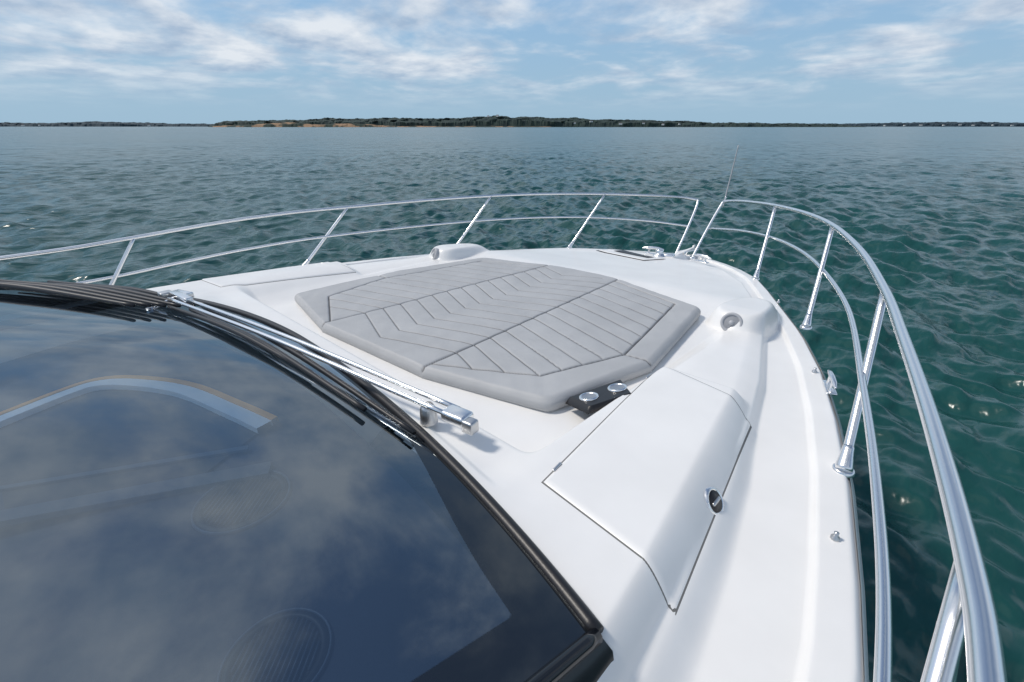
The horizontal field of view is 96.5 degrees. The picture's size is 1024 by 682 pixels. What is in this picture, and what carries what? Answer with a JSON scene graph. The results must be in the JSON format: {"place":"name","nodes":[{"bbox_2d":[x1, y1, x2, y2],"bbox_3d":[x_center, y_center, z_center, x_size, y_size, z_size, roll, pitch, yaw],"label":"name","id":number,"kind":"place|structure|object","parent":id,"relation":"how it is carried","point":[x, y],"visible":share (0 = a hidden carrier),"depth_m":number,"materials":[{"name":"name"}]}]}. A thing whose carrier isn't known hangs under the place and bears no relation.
{"place":"outdoors","nodes":[
{"label":"outdoors","id":0,"kind":"place"},
{"bbox_2d":[213,122,533,126],"bbox_3d":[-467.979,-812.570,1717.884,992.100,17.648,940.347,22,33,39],"label":"sandy bluff","id":1,"kind":"structure","parent":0,"point":[289,124],"depth_m":1690.44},
{"bbox_2d":[209,115,862,126],"bbox_3d":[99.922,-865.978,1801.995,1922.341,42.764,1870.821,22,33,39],"label":"distant headland trees","id":2,"kind":"object","parent":1,"relation":"on","point":[493,120],"visible":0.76,"depth_m":1727.84,"materials":[{"name":"green plant"}]},
{"bbox_2d":[0,127,1023,681],"bbox_3d":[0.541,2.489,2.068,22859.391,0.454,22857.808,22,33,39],"label":"sea water","id":3,"kind":"structure","parent":0,"point":[930,219],"depth_m":16.08,"materials":[{"name":"teal liquid"}]},
{"bbox_2d":[0,121,211,126],"bbox_3d":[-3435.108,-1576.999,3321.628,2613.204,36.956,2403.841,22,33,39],"label":"coast trees","id":4,"kind":"object","parent":3,"relation":"on","point":[94,124],"visible":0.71,"depth_m":3265.19,"materials":[{"name":"green plant"}]},
{"bbox_2d":[0,243,868,681],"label":"motor yacht","id":5,"kind":"object","parent":3,"relation":"on","point":[186,497],"visible":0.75,"depth_m":1.57,"materials":[{"name":"white plastic"}]},
{"bbox_2d":[0,279,206,306],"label":"windshield wiper","id":6,"kind":"object","parent":5,"relation":"on","point":[123,295],"visible":0.87,"depth_m":2.65,"materials":[{"name":"black rubber"}]},
{"bbox_2d":[146,290,478,435],"bbox_3d":[-1.170,0.036,2.196,2.453,0.128,0.257,16,29,30],"label":"windshield wiper","id":7,"kind":"object","parent":5,"relation":"on","point":[465,420],"visible":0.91,"depth_m":1.94,"materials":[{"name":"silver metal"}]},
{"bbox_2d":[431,248,438,258],"bbox_3d":[-0.804,-0.912,4.817,0.094,0.136,0.130,-14,29,-27],"label":"deck speaker","id":8,"kind":"object","parent":5,"relation":"attached to","point":[435,253],"visible":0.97,"depth_m":4.78},
{"bbox_2d":[294,258,700,411],"bbox_3d":[-0.129,-0.262,3.365,2.701,0.099,2.136,20,32,40],"label":"sun lounge pad","id":9,"kind":"object","parent":5,"relation":"on","point":[545,337],"visible":1,"depth_m":2.89,"materials":[{"name":"grey leather"}]},
{"bbox_2d":[0,193,1007,681],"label":"bow railing","id":10,"kind":"object","parent":5,"relation":"on","point":[968,613],"visible":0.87,"depth_m":1.03,"materials":[{"name":"silver metal"}]},
{"bbox_2d":[565,380,630,413],"bbox_3d":[0.420,0.249,2.037,0.312,0.092,0.180,-11,27,-22],"label":"cup holder","id":11,"kind":"object","parent":5,"relation":"attached to","point":[594,400],"visible":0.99,"depth_m":2.01,"materials":[{"name":"black plastic"}]},
{"bbox_2d":[596,249,663,260],"bbox_3d":[1.391,-0.977,5.332,0.494,0.139,0.712,-13,28,-25],"label":"anchor locker hatch","id":12,"kind":"object","parent":5,"relation":"on","point":[642,256],"visible":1,"depth_m":5.26,"materials":[{"name":"white plastic"}]},
{"bbox_2d":[642,246,663,254],"bbox_3d":[1.690,-1.085,5.488,0.255,0.101,0.058,14,28,27],"label":"mooring cleat","id":13,"kind":"object","parent":5,"relation":"on","point":[649,248],"visible":0.7,"depth_m":5.49,"materials":[{"name":"silver metal"}]},
{"bbox_2d":[653,249,698,257],"bbox_3d":[2.030,-1.075,5.587,0.245,0.220,0.953,20,32,40],"label":"anchor windlass","id":14,"kind":"object","parent":5,"relation":"on","point":[659,253],"visible":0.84,"depth_m":5.30,"materials":[{"name":"silver metal"}]},
{"bbox_2d":[693,254,711,263],"bbox_3d":[2.164,-0.940,5.207,0.055,0.096,0.244,-13,28,-26],"label":"mooring cleat","id":15,"kind":"object","parent":5,"relation":"on","point":[701,261],"visible":1,"depth_m":5.18,"materials":[{"name":"silver metal"}]},
{"bbox_2d":[720,312,742,330],"bbox_3d":[1.376,-0.113,2.866,0.130,0.136,0.096,15,29,28],"label":"deck speaker","id":16,"kind":"object","parent":5,"relation":"attached to","point":[729,320],"visible":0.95,"depth_m":2.85},
{"bbox_2d":[776,299,839,541],"bbox_3d":[1.568,0.146,2.457,0.112,0.142,2.628,11,27,22],"label":"fender eye","id":17,"kind":"object","parent":5,"relation":"on","point":[834,537],"visible":1,"depth_m":1.38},
{"bbox_2d":[823,370,836,395],"bbox_3d":[1.576,0.204,2.256,0.045,0.078,0.200,11,27,22],"label":"mooring cleat","id":18,"kind":"object","parent":5,"relation":"on","point":[830,383],"visible":0.99,"depth_m":2.23,"materials":[{"name":"silver metal"}]},
{"bbox_2d":[776,121,1023,126],"bbox_3d":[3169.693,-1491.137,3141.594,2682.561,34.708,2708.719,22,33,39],"label":"coast trees","id":19,"kind":"object","parent":3,"relation":"on","point":[950,124],"visible":0.56,"depth_m":3085.19,"materials":[{"name":"green plant"}]},
{"bbox_2d":[0,0,1023,123],"label":"sky","id":20,"kind":"structure","parent":0,"point":[151,61],"materials":[{"name":"blue"}]},
{"bbox_2d":[722,145,738,206],"bbox_3d":[2.671,-2.010,5.600,0.074,0.712,0.059,20,32,40],"label":"bow flag staff","id":21,"kind":"object","parent":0,"point":[725,198],"visible":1,"depth_m":5.60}
]}

